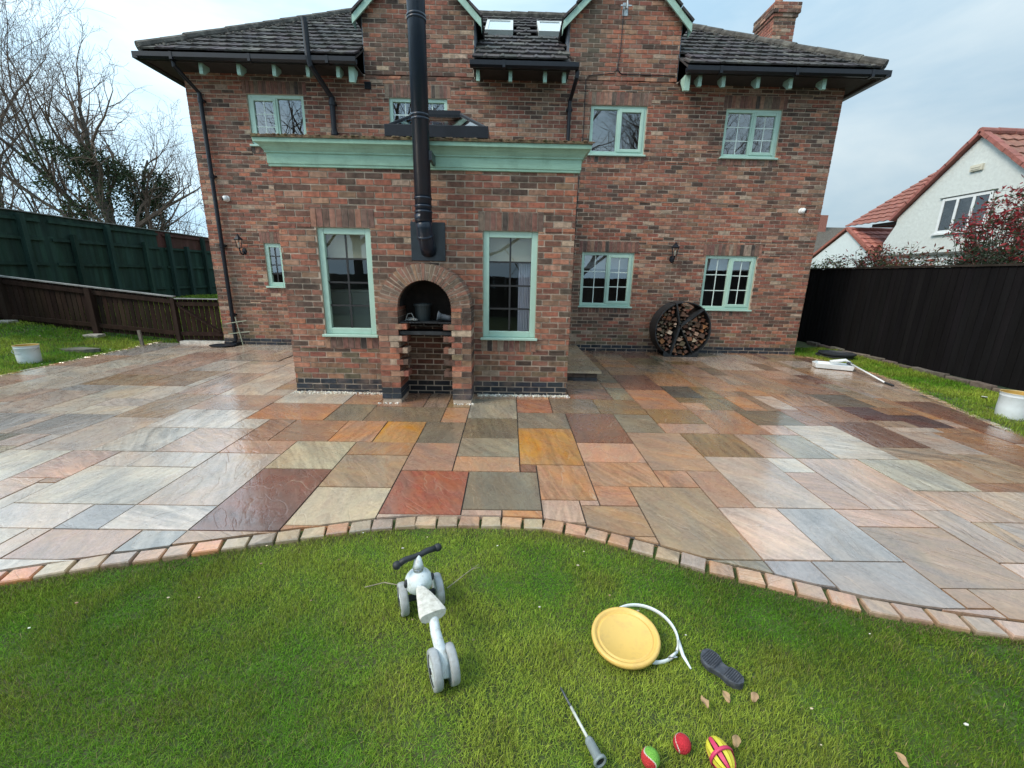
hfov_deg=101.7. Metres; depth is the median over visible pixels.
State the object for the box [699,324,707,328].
split log
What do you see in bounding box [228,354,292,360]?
manhole cover
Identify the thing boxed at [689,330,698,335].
split log
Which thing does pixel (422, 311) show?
plant bucket
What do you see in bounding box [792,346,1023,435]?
grass
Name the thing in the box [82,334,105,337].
flat stone
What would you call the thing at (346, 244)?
window
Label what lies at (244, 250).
wall lantern
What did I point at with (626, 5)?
aerial bracket
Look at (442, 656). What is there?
ride on bike
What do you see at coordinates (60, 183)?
bare tree
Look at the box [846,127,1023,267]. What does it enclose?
white house
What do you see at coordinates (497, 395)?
gravel
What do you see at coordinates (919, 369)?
edging stone
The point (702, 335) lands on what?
split log
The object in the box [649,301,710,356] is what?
log store
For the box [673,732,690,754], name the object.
tennis ball
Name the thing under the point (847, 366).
long handled tray
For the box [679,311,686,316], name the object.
split log
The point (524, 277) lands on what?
curtain
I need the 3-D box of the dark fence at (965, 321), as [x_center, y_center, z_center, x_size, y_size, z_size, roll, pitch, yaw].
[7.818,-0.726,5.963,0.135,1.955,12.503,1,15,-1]
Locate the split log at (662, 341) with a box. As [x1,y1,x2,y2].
[657,337,664,343]
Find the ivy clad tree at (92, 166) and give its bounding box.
[0,0,207,235]
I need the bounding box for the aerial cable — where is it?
[573,9,675,258]
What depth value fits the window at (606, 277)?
8.92 m
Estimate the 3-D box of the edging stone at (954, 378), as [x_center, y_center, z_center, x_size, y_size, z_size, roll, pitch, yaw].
[7.674,-0.060,7.159,0.110,0.085,0.377,1,15,-2]
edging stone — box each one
[806,341,820,346]
[818,344,829,348]
[830,346,844,350]
[855,353,869,357]
[867,356,884,361]
[881,360,897,363]
[894,364,911,368]
[911,367,931,373]
[930,371,949,378]
[945,376,971,384]
[970,381,997,390]
[992,388,1002,392]
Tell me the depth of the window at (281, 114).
8.62 m
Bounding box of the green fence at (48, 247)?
[0,207,216,307]
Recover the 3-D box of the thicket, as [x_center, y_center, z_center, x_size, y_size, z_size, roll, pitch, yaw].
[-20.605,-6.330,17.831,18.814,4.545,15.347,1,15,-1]
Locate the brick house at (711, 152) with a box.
[131,0,892,353]
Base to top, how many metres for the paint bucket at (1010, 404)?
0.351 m
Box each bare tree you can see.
[0,0,87,209]
[0,0,171,224]
[0,96,51,208]
[165,133,207,233]
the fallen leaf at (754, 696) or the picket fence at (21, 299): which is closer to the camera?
the fallen leaf at (754, 696)
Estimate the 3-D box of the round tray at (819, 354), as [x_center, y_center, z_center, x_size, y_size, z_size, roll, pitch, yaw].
[6.941,-0.604,8.985,0.670,0.052,0.670,1,15,-1]
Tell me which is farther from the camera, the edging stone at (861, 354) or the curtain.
the edging stone at (861, 354)
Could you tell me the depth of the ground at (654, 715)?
1.86 m
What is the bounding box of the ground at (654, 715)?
[0,301,1023,767]
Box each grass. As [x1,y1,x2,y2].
[0,294,223,374]
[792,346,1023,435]
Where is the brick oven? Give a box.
[377,263,473,403]
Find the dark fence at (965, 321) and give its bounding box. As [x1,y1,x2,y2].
[797,263,1023,390]
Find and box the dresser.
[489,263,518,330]
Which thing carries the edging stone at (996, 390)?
on the ground at (654, 715)
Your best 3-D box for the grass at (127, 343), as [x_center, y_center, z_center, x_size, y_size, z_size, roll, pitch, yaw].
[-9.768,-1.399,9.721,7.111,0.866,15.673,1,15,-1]
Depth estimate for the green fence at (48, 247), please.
12.06 m
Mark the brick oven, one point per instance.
(443, 290)
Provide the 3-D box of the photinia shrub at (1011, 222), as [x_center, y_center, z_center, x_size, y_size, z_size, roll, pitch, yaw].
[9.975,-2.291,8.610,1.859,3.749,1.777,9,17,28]
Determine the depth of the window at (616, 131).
8.83 m
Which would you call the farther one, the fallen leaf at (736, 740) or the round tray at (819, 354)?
the round tray at (819, 354)
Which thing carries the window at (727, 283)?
in the brick house at (711, 152)
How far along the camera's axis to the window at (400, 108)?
8.06 m
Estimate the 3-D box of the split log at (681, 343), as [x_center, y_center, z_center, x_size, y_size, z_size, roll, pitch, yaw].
[3.527,-0.887,8.804,0.140,0.129,0.346,1,15,-1]
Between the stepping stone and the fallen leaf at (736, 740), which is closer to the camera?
the fallen leaf at (736, 740)
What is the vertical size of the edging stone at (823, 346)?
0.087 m
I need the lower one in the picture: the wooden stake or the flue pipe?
the wooden stake
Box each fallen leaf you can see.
[701,695,708,707]
[722,691,729,702]
[732,734,740,747]
[751,692,758,701]
[895,752,908,767]
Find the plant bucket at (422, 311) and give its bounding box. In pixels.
[413,303,431,320]
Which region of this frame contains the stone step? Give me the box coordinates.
[567,345,601,380]
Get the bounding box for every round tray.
[815,352,853,359]
[818,350,856,357]
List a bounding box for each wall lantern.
[234,234,246,254]
[669,242,679,262]
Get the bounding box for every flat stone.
[0,320,17,323]
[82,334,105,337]
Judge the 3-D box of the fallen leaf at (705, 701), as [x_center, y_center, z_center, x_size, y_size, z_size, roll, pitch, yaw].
[0.797,1.311,1.724,0.030,0.013,0.048,7,16,21]
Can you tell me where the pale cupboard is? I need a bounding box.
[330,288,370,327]
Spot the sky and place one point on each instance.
(957, 66)
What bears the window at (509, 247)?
in the brick extension
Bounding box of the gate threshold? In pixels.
[180,340,224,343]
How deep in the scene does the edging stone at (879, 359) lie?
8.72 m
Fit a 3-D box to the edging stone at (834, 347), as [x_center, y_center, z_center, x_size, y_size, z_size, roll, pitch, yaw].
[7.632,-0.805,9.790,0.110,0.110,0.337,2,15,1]
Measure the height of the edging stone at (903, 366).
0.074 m
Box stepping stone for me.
[60,347,100,352]
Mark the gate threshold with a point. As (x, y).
(202, 341)
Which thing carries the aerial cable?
attached to the brick house at (711, 152)
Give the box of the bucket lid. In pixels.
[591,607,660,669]
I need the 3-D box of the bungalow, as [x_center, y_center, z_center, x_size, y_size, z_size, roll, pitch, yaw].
[24.148,-9.680,32.820,7.000,6.600,6.000,1,15,-1]
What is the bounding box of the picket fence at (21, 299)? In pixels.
[0,275,183,341]
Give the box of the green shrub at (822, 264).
[811,251,851,267]
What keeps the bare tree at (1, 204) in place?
on the ground at (654, 715)
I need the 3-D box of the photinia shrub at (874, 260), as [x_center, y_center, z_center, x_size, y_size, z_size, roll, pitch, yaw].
[9.318,-2.402,11.172,1.716,2.653,1.887,-7,17,-29]
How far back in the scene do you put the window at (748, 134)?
8.26 m
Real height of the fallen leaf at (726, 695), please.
0.013 m
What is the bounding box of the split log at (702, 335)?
[695,331,704,338]
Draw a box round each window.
[247,94,306,146]
[264,243,284,287]
[317,227,378,337]
[389,98,446,121]
[480,231,537,340]
[578,252,633,307]
[587,106,646,156]
[700,255,756,311]
[719,109,781,159]
[930,190,994,235]
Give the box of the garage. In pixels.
[811,227,893,267]
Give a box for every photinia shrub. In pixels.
[824,244,913,267]
[871,241,948,268]
[942,174,1023,264]
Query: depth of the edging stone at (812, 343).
10.51 m
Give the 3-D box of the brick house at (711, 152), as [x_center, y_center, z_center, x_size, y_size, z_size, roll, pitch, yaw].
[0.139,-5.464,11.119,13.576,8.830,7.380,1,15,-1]
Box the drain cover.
[209,342,241,347]
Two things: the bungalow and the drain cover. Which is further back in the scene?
the bungalow
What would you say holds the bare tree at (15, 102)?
on the ground at (654, 715)
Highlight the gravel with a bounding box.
[293,391,569,404]
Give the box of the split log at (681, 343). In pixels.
[676,340,684,345]
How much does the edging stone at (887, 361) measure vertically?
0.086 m
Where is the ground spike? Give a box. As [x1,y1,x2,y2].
[560,687,606,767]
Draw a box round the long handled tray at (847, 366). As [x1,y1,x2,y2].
[812,359,893,385]
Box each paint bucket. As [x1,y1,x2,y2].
[11,343,42,363]
[994,389,1023,420]
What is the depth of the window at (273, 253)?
8.79 m
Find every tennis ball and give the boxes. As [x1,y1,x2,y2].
[641,746,659,767]
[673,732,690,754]
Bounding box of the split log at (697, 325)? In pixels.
[692,322,699,327]
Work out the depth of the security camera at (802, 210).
8.39 m
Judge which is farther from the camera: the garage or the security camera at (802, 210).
the garage
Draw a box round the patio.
[0,343,1023,622]
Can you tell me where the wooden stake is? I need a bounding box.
[137,330,143,345]
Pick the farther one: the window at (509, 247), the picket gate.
the picket gate
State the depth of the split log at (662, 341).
8.69 m
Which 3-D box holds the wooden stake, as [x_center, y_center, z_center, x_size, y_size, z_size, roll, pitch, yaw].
[-7.743,-0.922,8.708,0.076,0.402,0.035,1,15,-1]
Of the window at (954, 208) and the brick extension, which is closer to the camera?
the brick extension
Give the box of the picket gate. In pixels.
[174,298,223,339]
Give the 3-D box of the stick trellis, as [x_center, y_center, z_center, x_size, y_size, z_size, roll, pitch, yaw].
[-5.837,-1.129,8.890,0.492,0.594,0.077,2,15,4]
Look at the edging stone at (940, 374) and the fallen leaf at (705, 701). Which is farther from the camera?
the edging stone at (940, 374)
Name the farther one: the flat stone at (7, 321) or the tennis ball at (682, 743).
the flat stone at (7, 321)
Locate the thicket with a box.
[0,168,206,236]
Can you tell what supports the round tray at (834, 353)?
on the round tray at (819, 354)
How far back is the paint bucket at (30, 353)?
7.00 m
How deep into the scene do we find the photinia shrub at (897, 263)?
9.64 m
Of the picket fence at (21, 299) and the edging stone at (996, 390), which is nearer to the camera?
the edging stone at (996, 390)
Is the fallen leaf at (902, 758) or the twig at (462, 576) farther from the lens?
the twig at (462, 576)
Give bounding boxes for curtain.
[517,263,530,330]
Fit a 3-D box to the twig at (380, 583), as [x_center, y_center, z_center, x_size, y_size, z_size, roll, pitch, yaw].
[-0.684,1.124,2.332,0.271,0.018,0.039,1,15,1]
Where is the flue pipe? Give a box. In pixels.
[406,0,445,260]
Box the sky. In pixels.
[0,0,1023,236]
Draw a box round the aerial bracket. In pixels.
[621,0,631,15]
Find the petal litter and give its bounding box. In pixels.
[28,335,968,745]
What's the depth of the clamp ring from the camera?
2.03 m
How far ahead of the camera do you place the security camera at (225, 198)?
8.27 m
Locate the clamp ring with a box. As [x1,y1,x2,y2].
[620,603,691,668]
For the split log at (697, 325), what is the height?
0.116 m
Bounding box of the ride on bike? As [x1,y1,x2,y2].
[392,543,460,692]
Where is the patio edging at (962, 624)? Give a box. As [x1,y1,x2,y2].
[0,342,1023,642]
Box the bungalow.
[813,215,843,252]
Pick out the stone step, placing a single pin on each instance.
(582, 366)
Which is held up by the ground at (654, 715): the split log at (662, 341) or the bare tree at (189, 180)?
the bare tree at (189, 180)
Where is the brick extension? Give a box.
[250,110,594,395]
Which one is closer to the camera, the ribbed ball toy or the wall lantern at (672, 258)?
the ribbed ball toy
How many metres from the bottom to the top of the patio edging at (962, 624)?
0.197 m
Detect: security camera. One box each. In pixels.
[221,195,229,201]
[798,208,806,213]
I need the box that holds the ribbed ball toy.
[705,736,735,767]
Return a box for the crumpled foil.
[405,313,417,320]
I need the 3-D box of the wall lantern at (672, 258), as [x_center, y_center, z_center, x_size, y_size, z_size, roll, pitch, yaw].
[3.326,-2.695,8.553,0.184,0.414,0.240,1,15,-1]
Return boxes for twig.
[365,582,396,587]
[447,564,478,588]
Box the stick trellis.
[226,317,249,344]
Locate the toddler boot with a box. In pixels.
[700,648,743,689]
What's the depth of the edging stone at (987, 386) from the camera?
6.74 m
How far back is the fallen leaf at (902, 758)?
1.53 m
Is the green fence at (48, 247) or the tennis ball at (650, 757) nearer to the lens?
the tennis ball at (650, 757)

